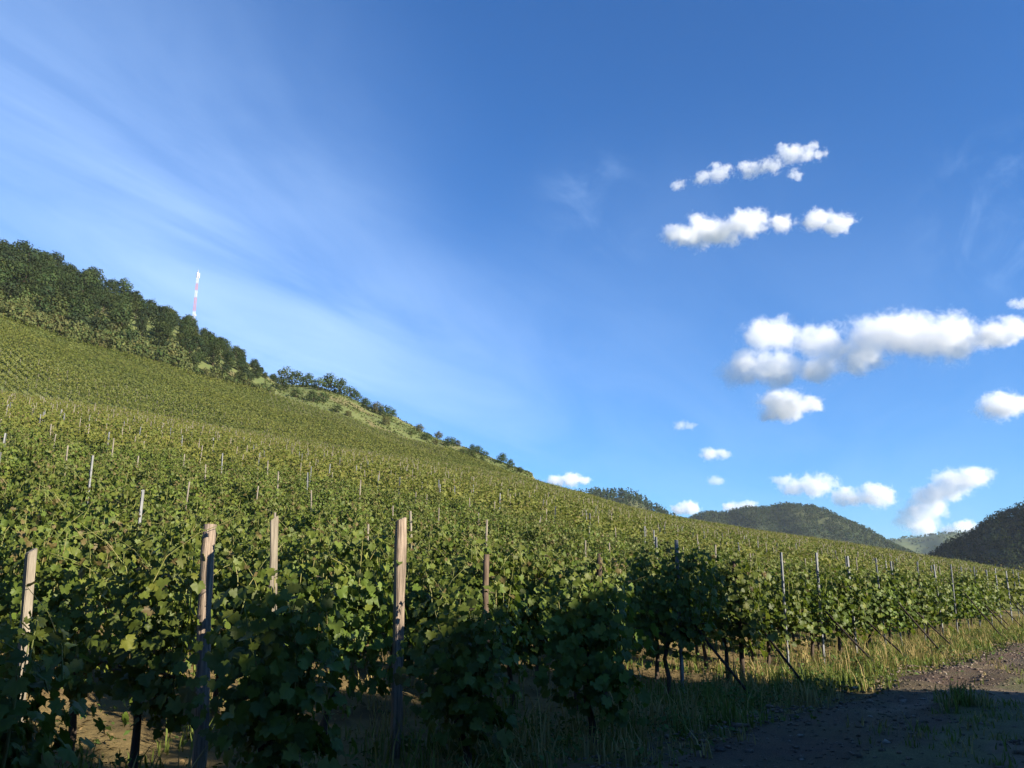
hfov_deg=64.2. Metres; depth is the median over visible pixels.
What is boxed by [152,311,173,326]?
broadleaf tree
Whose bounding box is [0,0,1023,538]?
sky
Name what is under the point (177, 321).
broadleaf tree
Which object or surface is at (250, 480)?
grapevine
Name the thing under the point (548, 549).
grapevine
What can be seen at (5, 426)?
grapevine
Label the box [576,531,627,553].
grapevine
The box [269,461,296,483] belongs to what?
grapevine
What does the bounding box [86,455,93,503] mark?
vineyard stake
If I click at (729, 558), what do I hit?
grapevine
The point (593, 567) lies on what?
grapevine
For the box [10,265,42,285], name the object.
broadleaf tree
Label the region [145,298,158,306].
broadleaf tree
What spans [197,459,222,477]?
grapevine
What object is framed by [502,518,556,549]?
grapevine
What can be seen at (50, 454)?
grapevine
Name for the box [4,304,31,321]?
shrub
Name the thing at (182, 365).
shrub
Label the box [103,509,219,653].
grapevine
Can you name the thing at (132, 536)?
grapevine
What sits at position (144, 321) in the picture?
broadleaf tree
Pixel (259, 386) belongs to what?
shrub
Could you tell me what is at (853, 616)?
end post
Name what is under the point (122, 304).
broadleaf tree
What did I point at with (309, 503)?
grapevine
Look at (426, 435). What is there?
bush
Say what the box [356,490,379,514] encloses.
grapevine
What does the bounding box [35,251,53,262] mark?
broadleaf tree
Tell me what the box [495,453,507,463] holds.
bush
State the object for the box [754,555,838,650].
grapevine
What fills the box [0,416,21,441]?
grapevine
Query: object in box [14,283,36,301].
broadleaf tree
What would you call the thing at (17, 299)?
shrub
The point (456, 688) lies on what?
grapevine
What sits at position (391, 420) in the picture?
undergrowth
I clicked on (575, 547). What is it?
grapevine
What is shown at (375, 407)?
bush
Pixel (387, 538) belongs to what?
grapevine
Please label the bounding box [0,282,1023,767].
ground
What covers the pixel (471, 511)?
grapevine
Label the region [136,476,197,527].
grapevine
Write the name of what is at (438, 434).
bush
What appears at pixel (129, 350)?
shrub
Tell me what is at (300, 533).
grapevine
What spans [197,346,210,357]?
broadleaf tree
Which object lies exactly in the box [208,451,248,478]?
grapevine
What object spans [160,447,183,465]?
grapevine
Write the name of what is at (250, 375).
broadleaf tree
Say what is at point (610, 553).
grapevine
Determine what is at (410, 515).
vineyard stake
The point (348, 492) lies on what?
grapevine
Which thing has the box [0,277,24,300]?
broadleaf tree
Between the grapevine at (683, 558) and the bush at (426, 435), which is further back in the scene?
the bush at (426, 435)
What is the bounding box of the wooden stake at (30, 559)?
[16,548,37,747]
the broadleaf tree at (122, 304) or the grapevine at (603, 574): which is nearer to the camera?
the grapevine at (603, 574)
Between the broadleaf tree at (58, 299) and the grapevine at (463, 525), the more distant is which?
the broadleaf tree at (58, 299)
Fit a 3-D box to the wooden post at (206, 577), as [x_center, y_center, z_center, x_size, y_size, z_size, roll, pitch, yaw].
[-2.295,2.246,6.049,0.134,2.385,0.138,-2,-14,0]
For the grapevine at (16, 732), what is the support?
on the ground at (106, 746)
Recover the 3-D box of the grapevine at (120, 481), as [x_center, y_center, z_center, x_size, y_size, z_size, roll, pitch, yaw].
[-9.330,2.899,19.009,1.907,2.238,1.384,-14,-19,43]
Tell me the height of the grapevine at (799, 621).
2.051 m
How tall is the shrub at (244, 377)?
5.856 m
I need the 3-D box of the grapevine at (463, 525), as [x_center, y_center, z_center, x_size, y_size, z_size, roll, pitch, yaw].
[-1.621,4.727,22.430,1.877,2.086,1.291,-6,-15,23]
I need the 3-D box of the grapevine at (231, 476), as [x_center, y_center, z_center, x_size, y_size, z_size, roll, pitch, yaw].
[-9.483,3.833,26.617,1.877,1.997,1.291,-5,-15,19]
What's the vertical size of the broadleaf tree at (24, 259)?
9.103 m
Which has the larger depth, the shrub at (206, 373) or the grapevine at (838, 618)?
the shrub at (206, 373)
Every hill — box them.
[604,497,650,510]
[698,508,891,547]
[944,510,1023,569]
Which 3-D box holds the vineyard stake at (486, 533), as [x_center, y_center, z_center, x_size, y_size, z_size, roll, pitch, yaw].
[-0.543,4.042,16.416,0.053,2.600,0.057,2,-9,-4]
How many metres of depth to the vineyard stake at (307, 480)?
26.89 m
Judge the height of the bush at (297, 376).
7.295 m
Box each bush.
[273,376,289,389]
[276,366,298,383]
[288,370,302,384]
[289,387,302,396]
[298,373,314,386]
[305,389,320,402]
[310,377,328,390]
[317,391,330,401]
[322,373,338,391]
[330,404,342,411]
[331,378,348,394]
[342,387,357,396]
[344,410,351,416]
[351,390,361,400]
[360,399,373,409]
[368,401,382,412]
[375,405,392,416]
[379,415,390,425]
[389,408,396,416]
[414,424,424,430]
[420,432,432,439]
[434,431,442,438]
[441,436,455,446]
[458,447,468,454]
[466,449,478,457]
[474,445,482,452]
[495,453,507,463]
[505,459,514,467]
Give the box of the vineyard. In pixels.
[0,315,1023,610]
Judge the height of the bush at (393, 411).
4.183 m
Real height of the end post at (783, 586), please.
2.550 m
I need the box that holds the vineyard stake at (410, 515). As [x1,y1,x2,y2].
[409,511,412,548]
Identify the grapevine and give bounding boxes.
[0,413,13,436]
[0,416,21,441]
[0,424,32,447]
[0,435,26,473]
[0,450,18,511]
[0,453,67,513]
[0,454,24,512]
[0,462,68,561]
[0,475,30,542]
[0,499,70,622]
[0,509,116,690]
[0,527,185,762]
[0,581,120,767]
[2,476,87,587]
[4,427,41,466]
[10,432,48,481]
[10,457,85,518]
[12,422,48,448]
[22,482,132,605]
[24,445,78,479]
[31,437,58,457]
[39,458,106,514]
[43,428,80,461]
[43,438,81,473]
[51,439,94,472]
[52,456,100,492]
[55,514,241,767]
[58,507,170,654]
[60,440,86,457]
[62,459,111,512]
[63,470,135,543]
[69,450,115,476]
[73,439,94,454]
[79,439,119,467]
[87,461,145,511]
[95,474,163,555]
[98,450,140,471]
[98,454,136,477]
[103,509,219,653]
[105,452,146,486]
[109,439,146,463]
[116,447,152,470]
[116,470,164,520]
[125,440,162,463]
[127,460,173,500]
[132,495,201,551]
[135,458,165,480]
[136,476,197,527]
[137,444,182,474]
[146,468,200,507]
[149,460,186,487]
[153,489,224,530]
[155,454,188,478]
[157,495,240,584]
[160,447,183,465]
[163,461,208,487]
[167,472,212,515]
[167,531,282,699]
[168,455,202,475]
[169,454,204,480]
[169,531,384,767]
[183,496,264,550]
[188,479,248,535]
[194,465,235,510]
[194,515,297,588]
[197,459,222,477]
[197,461,225,486]
[206,460,235,475]
[206,470,241,490]
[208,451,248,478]
[208,485,292,527]
[209,472,254,513]
[220,517,344,659]
[221,501,289,566]
[224,466,256,491]
[228,471,271,502]
[229,460,260,484]
[234,474,285,525]
[238,466,279,501]
[239,462,285,481]
[240,475,291,500]
[246,506,414,733]
[249,492,313,556]
[255,474,296,505]
[262,521,334,627]
[264,524,337,564]
[265,471,297,488]
[265,491,310,531]
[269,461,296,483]
[270,480,328,513]
[272,494,347,543]
[273,474,315,497]
[278,471,322,501]
[292,473,317,493]
[292,500,349,534]
[292,531,389,577]
[297,485,341,509]
[298,485,342,527]
[298,528,391,690]
[308,481,337,502]
[309,472,339,492]
[315,517,387,564]
[319,494,374,540]
[325,484,360,503]
[328,477,357,499]
[329,482,357,510]
[331,499,369,528]
[338,515,422,590]
[345,490,388,519]
[347,498,393,539]
[349,482,373,495]
[355,486,373,499]
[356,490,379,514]
[358,483,400,508]
[358,522,455,668]
[358,537,448,679]
[359,511,413,551]
[369,485,410,516]
[372,501,421,525]
[374,511,439,578]
[376,507,426,535]
[384,560,548,767]
[390,491,417,510]
[391,505,449,537]
[392,514,474,585]
[393,496,435,522]
[396,491,429,514]
[401,485,433,503]
[403,521,540,703]
[404,508,464,553]
[408,496,432,510]
[408,499,450,520]
[412,553,489,651]
[419,487,448,509]
[423,507,459,527]
[423,528,484,566]
[429,497,452,520]
[433,492,474,514]
[433,534,519,593]
[434,517,479,536]
[439,508,474,527]
[445,503,479,523]
[445,516,503,556]
[449,534,559,704]
[451,510,496,538]
[452,495,479,512]
[452,509,502,527]
[456,500,491,519]
[461,520,514,545]
[466,532,533,575]
[476,515,522,542]
[477,505,514,524]
[482,510,514,530]
[485,513,531,538]
[491,532,553,563]
[496,505,518,521]
[498,540,571,676]
[499,513,530,543]
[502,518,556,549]
[502,530,534,554]
[507,541,648,710]
[511,513,538,527]
[516,516,556,546]
[517,510,553,522]
[520,506,551,524]
[523,536,586,563]
[524,537,580,641]
[528,552,659,744]
[533,521,565,541]
[537,517,569,541]
[540,529,595,557]
[541,516,574,531]
[543,518,576,526]
[543,525,594,555]
[544,535,594,565]
[547,518,602,539]
[548,549,650,650]
[562,523,592,549]
[566,522,607,540]
[568,556,641,600]
[573,518,595,536]
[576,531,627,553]
[576,543,636,578]
[577,529,628,566]
[582,536,629,564]
[587,543,637,572]
[593,529,628,542]
[599,528,631,545]
[603,540,687,588]
[611,563,705,678]
[612,538,661,559]
[615,538,645,552]
[620,530,651,547]
[620,538,653,555]
[620,546,667,558]
[622,530,656,543]
[623,540,731,693]
[627,561,713,639]
[638,545,663,567]
[641,539,687,555]
[645,537,679,551]
[650,551,712,568]
[651,540,683,556]
[659,547,689,574]
[659,548,697,572]
[659,559,722,657]
[666,558,742,668]
[668,538,782,682]
[679,540,706,553]
[684,544,714,562]
[690,548,749,579]
[697,548,761,648]
[698,544,741,563]
[698,547,743,564]
[702,543,726,555]
[705,564,789,663]
[713,566,817,669]
[739,555,773,576]
[749,559,804,576]
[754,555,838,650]
[756,556,795,567]
[760,558,794,631]
[762,564,854,664]
[785,558,819,575]
[793,559,886,653]
[796,565,845,650]
[805,565,847,639]
[807,559,866,632]
[815,561,845,569]
[821,569,869,645]
[830,560,907,648]
[844,560,930,644]
[851,573,899,641]
[868,564,941,639]
[869,563,909,638]
[905,571,961,638]
[914,572,984,633]
[921,570,965,628]
[929,566,988,628]
[932,568,1002,626]
[939,571,964,627]
[947,575,1006,621]
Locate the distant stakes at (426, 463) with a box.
[0,350,1007,572]
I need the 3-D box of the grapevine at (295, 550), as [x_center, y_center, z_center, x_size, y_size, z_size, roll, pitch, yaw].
[-2.539,2.588,8.791,1.765,2.329,1.215,-10,-17,35]
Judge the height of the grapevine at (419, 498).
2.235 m
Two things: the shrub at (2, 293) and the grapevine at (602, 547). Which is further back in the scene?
the shrub at (2, 293)
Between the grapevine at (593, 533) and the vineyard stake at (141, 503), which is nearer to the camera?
the vineyard stake at (141, 503)
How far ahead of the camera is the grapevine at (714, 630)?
15.25 m
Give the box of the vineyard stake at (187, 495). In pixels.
[184,482,189,515]
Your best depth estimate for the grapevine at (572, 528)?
26.61 m
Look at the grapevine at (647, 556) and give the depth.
20.52 m
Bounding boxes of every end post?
[674,540,760,709]
[732,561,803,682]
[780,552,789,667]
[815,553,879,667]
[846,556,908,658]
[875,558,943,655]
[890,561,952,646]
[916,562,925,639]
[933,565,943,635]
[950,564,1000,634]
[960,567,1007,629]
[973,567,1012,629]
[986,570,1021,626]
[994,568,1023,624]
[1005,571,1023,621]
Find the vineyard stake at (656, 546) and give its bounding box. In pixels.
[655,537,657,559]
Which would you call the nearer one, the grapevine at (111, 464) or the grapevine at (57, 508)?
the grapevine at (57, 508)
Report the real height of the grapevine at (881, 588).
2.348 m
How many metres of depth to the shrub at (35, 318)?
235.34 m
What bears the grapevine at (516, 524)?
on the ground at (106, 746)
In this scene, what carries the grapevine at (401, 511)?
on the ground at (106, 746)
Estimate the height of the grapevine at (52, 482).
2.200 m
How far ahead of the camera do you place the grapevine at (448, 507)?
30.64 m
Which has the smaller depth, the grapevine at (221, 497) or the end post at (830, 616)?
the end post at (830, 616)
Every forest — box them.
[576,486,676,515]
[686,501,916,553]
[888,527,973,554]
[925,501,1023,570]
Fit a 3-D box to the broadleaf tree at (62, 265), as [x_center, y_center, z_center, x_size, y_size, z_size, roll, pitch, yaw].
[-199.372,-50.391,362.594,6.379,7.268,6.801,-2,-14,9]
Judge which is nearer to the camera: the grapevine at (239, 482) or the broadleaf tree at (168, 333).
the grapevine at (239, 482)
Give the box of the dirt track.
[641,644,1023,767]
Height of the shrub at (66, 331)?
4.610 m
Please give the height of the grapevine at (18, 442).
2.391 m
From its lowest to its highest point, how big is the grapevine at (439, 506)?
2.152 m
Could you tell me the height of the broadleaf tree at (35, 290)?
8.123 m
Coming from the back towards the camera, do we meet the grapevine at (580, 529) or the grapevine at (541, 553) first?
the grapevine at (580, 529)
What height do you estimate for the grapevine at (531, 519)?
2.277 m
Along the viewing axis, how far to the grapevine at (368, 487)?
33.83 m
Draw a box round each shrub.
[0,290,12,298]
[0,297,13,316]
[0,302,25,319]
[2,295,22,303]
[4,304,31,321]
[14,302,36,319]
[14,311,40,323]
[19,307,43,327]
[21,298,35,308]
[28,312,49,329]
[39,314,51,328]
[42,322,59,334]
[46,314,72,334]
[48,304,68,319]
[54,306,66,317]
[57,327,75,339]
[61,304,78,314]
[61,327,83,342]
[67,320,90,340]
[68,317,87,326]
[75,327,93,342]
[81,330,100,345]
[87,330,108,344]
[92,331,106,345]
[95,313,111,324]
[97,334,116,350]
[102,326,112,334]
[105,332,125,350]
[108,324,124,337]
[108,335,132,352]
[109,328,128,340]
[117,344,132,354]
[119,344,135,353]
[122,327,141,339]
[124,338,137,345]
[127,345,141,355]
[133,335,149,347]
[135,344,147,358]
[140,349,150,359]
[146,341,162,353]
[148,347,158,359]
[150,348,171,363]
[155,346,175,358]
[155,354,169,366]
[159,337,182,351]
[163,344,184,357]
[168,355,186,368]
[174,360,190,370]
[177,351,190,361]
[182,359,194,372]
[191,366,202,374]
[199,367,211,376]
[208,366,220,377]
[211,372,221,379]
[218,369,234,381]
[233,376,244,383]
[235,372,252,385]
[242,378,251,387]
[254,383,266,391]
[261,383,272,392]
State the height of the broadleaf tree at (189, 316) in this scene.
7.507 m
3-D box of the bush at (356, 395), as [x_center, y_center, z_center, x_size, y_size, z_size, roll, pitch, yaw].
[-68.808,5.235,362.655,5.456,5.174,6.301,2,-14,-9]
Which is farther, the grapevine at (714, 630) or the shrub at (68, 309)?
the shrub at (68, 309)
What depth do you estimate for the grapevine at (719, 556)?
23.52 m
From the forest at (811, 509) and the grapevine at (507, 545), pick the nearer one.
the grapevine at (507, 545)
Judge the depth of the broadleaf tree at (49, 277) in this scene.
284.90 m
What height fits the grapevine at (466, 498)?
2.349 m
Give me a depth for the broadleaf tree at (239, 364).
316.09 m
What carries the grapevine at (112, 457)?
on the ground at (106, 746)
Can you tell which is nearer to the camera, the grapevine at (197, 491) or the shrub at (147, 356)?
the grapevine at (197, 491)
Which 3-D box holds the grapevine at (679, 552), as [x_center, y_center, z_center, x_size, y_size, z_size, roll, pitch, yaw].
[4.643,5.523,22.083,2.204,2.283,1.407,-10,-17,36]
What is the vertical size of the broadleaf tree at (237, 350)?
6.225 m
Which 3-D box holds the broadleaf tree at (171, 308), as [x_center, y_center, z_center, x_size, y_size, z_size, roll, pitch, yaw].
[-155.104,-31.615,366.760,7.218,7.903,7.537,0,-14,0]
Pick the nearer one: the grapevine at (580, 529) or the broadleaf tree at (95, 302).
the grapevine at (580, 529)
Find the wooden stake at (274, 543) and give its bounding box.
[268,516,278,767]
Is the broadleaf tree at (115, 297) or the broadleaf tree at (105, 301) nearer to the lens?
the broadleaf tree at (105, 301)
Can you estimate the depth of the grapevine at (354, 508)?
19.26 m
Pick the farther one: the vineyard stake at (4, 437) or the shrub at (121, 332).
the shrub at (121, 332)
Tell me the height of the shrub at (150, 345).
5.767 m
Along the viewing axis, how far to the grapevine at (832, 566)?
30.86 m
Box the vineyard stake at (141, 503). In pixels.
[132,490,144,596]
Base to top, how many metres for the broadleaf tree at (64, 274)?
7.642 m
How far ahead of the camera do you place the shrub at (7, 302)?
231.56 m
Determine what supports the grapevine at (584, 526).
on the ground at (106, 746)
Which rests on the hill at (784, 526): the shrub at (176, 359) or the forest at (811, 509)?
the forest at (811, 509)
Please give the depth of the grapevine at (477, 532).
19.41 m
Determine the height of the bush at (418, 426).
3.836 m
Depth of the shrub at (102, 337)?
249.74 m
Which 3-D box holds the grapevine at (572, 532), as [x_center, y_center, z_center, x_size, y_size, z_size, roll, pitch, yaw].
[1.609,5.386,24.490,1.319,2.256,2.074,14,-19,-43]
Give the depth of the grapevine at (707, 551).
27.95 m
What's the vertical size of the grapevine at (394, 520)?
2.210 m
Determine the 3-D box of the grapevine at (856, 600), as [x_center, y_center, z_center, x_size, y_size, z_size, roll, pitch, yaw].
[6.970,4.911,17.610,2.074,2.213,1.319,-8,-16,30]
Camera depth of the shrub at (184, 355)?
273.37 m
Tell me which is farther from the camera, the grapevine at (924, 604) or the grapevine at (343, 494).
the grapevine at (343, 494)
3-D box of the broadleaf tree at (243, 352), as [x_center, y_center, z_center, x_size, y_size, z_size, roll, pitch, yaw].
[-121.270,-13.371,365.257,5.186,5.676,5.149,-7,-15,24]
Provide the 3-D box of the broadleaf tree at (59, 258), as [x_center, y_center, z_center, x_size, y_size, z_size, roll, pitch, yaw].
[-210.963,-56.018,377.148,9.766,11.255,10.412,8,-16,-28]
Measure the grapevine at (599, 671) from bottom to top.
1.985 m
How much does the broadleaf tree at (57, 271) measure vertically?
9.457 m
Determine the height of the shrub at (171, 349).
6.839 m
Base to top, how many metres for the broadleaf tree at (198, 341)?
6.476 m
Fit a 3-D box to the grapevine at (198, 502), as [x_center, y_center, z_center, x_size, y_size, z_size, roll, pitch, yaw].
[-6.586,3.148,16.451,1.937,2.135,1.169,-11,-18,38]
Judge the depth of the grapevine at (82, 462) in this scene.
20.41 m
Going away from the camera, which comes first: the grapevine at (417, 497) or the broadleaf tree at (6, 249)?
the grapevine at (417, 497)
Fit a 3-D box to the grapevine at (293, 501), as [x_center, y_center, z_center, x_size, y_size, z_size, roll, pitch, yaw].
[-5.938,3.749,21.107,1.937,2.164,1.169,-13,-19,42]
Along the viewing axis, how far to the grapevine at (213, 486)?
23.40 m
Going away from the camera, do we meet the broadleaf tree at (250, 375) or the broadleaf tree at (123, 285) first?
the broadleaf tree at (250, 375)
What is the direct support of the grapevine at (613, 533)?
on the ground at (106, 746)
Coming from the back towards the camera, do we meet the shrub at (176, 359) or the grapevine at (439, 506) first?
the shrub at (176, 359)
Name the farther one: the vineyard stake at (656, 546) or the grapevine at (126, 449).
the grapevine at (126, 449)
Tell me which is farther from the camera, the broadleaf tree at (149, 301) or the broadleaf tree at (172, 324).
the broadleaf tree at (149, 301)
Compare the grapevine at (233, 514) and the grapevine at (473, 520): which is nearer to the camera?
the grapevine at (233, 514)
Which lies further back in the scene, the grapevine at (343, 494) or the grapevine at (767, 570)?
the grapevine at (343, 494)
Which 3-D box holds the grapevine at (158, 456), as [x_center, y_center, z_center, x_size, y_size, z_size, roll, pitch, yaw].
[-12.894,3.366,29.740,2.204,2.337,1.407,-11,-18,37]
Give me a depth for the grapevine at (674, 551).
24.36 m
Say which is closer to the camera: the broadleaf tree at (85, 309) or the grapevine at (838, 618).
the grapevine at (838, 618)
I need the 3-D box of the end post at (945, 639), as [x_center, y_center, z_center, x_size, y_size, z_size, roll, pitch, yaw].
[10.146,5.629,19.978,1.400,2.550,0.103,-9,-17,32]
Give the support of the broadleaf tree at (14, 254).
on the ground at (106, 746)
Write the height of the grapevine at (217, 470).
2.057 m
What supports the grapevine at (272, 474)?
on the ground at (106, 746)
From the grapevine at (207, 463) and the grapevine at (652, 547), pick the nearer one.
the grapevine at (652, 547)
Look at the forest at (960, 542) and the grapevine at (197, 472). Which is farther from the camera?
the forest at (960, 542)
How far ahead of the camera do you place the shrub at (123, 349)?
252.88 m
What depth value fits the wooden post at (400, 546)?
7.58 m
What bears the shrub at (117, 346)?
on the ground at (106, 746)
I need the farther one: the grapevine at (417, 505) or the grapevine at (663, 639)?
the grapevine at (417, 505)
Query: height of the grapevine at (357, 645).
2.415 m
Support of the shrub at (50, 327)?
on the ground at (106, 746)
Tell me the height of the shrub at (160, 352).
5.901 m
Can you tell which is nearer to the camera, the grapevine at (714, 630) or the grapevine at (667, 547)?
the grapevine at (714, 630)
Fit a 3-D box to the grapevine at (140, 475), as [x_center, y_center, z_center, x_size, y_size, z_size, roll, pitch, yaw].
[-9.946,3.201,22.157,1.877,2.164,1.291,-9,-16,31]
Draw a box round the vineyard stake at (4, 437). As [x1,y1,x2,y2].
[3,433,6,446]
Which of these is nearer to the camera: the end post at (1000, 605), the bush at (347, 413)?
the end post at (1000, 605)
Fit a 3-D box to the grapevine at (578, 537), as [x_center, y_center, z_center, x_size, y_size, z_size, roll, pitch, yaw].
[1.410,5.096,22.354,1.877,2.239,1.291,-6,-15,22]
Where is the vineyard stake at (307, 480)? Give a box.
[306,472,308,493]
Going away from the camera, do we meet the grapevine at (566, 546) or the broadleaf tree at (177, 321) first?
the grapevine at (566, 546)
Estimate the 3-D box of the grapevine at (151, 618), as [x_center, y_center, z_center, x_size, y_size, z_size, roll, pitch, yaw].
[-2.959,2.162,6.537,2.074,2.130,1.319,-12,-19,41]
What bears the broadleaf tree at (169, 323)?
on the ground at (106, 746)
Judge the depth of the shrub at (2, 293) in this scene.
238.22 m
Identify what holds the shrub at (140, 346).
on the ground at (106, 746)
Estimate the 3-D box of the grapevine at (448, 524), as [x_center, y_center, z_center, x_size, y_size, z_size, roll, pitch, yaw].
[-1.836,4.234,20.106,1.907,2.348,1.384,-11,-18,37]
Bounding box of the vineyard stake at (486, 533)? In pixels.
[485,519,487,546]
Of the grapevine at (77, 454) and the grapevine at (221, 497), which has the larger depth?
the grapevine at (77, 454)
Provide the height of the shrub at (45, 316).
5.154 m
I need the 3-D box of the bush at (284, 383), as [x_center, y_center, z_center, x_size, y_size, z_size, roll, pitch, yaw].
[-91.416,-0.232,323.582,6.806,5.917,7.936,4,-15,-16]
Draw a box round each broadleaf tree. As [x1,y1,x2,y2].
[0,239,8,246]
[0,243,24,255]
[0,251,15,278]
[0,257,14,280]
[0,261,13,278]
[0,271,8,285]
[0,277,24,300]
[3,253,20,263]
[5,250,27,265]
[9,259,35,281]
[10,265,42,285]
[12,240,33,249]
[14,250,28,261]
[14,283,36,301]
[20,244,42,261]
[21,261,43,281]
[21,283,42,294]
[29,294,56,314]
[34,255,53,267]
[34,282,56,298]
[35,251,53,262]
[37,269,59,287]
[39,282,60,293]
[42,266,64,281]
[43,253,57,265]
[46,292,74,310]
[50,249,67,266]
[57,271,71,286]
[57,277,76,295]
[58,262,66,269]
[60,284,81,298]
[62,266,78,276]
[62,272,89,290]
[64,296,82,310]
[64,308,94,327]
[66,303,95,317]
[70,293,97,311]
[75,269,99,292]
[83,296,104,313]
[88,266,106,281]
[89,314,111,333]
[90,281,109,296]
[93,309,109,319]
[96,295,112,310]
[102,279,119,291]
[105,291,121,306]
[106,299,132,322]
[109,304,133,328]
[112,292,134,308]
[113,278,133,294]
[120,331,138,345]
[126,290,142,304]
[128,290,143,300]
[131,300,143,317]
[134,315,148,326]
[135,306,158,324]
[135,323,149,337]
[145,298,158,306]
[147,304,158,312]
[148,323,173,338]
[150,320,169,334]
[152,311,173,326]
[152,337,170,349]
[154,305,172,314]
[155,317,173,330]
[157,329,177,345]
[165,305,175,313]
[165,319,176,331]
[171,313,178,326]
[176,332,184,341]
[177,319,191,328]
[177,328,191,339]
[179,323,196,337]
[179,335,190,346]
[180,317,193,327]
[181,314,195,323]
[181,340,197,354]
[189,353,202,366]
[191,335,205,350]
[194,349,206,362]
[196,334,211,345]
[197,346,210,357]
[205,349,222,365]
[206,334,220,344]
[207,342,223,353]
[212,363,222,372]
[216,339,226,350]
[221,357,235,365]
[221,364,233,373]
[222,351,235,361]
[224,339,231,347]
[231,345,241,357]
[232,361,243,370]
[234,355,245,360]
[236,348,246,356]
[239,366,252,375]
[243,370,252,377]
[248,361,257,367]
[253,371,261,378]
[255,367,264,375]
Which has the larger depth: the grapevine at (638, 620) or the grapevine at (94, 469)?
the grapevine at (94, 469)
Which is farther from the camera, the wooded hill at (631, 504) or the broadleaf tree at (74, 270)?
the wooded hill at (631, 504)
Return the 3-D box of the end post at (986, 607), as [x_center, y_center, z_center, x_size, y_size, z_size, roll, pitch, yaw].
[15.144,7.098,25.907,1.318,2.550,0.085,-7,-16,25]
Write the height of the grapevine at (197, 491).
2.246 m
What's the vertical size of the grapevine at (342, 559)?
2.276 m
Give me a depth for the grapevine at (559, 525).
29.55 m
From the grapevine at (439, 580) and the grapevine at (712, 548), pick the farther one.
the grapevine at (712, 548)
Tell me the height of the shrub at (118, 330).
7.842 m
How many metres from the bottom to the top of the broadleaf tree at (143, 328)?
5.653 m
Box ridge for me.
[893,531,969,554]
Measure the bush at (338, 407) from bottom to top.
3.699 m
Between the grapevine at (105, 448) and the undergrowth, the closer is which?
the grapevine at (105, 448)
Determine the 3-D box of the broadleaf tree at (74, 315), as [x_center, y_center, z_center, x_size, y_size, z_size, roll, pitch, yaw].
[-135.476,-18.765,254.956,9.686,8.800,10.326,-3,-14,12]
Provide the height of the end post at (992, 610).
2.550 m
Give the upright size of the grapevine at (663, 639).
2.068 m
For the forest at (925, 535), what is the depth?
2776.54 m
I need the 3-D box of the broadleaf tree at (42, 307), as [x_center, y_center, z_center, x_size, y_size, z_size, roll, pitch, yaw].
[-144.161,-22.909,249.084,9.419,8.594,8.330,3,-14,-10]
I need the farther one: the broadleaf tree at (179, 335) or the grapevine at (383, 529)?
the broadleaf tree at (179, 335)
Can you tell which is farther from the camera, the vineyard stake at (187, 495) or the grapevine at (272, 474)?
the grapevine at (272, 474)
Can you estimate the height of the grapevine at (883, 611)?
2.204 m
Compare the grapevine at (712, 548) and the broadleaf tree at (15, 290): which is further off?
the broadleaf tree at (15, 290)
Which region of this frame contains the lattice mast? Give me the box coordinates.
[192,270,199,320]
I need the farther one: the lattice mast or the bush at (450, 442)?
the lattice mast
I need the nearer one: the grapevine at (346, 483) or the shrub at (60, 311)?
the grapevine at (346, 483)
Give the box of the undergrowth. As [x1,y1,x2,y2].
[263,376,532,477]
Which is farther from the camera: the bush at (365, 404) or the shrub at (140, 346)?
the bush at (365, 404)
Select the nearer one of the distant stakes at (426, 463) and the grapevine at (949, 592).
the grapevine at (949, 592)
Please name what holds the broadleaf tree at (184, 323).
on the ground at (106, 746)
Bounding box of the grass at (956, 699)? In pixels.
[21,555,1023,767]
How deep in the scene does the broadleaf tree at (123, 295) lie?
329.59 m
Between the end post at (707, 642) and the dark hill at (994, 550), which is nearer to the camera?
the end post at (707, 642)
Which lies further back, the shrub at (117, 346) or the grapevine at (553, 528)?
the shrub at (117, 346)
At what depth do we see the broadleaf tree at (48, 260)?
335.98 m
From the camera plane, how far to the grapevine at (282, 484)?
27.79 m
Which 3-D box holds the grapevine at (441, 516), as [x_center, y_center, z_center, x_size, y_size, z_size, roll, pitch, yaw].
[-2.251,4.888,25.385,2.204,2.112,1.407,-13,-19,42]
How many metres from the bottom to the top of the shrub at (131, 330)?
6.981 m
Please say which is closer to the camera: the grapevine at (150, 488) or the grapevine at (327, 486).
the grapevine at (150, 488)
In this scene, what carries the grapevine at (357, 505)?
on the ground at (106, 746)
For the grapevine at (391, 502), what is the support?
on the ground at (106, 746)
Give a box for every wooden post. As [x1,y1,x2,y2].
[191,524,216,767]
[389,517,406,758]
[482,554,491,743]
[596,553,607,695]
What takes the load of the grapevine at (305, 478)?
on the ground at (106, 746)
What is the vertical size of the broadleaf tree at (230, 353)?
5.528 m
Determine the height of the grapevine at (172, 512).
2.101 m
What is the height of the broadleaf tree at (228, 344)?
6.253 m
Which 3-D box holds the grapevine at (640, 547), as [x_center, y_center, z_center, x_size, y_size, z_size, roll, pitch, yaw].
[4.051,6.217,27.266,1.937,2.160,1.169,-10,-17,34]
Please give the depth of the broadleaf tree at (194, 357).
281.25 m
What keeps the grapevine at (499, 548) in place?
on the ground at (106, 746)
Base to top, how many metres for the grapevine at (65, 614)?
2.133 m
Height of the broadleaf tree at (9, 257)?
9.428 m
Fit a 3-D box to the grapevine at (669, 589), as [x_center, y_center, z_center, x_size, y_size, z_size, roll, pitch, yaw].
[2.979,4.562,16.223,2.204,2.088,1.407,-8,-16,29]
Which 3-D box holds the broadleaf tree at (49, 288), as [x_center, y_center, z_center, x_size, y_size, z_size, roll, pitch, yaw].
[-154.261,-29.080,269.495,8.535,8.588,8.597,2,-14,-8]

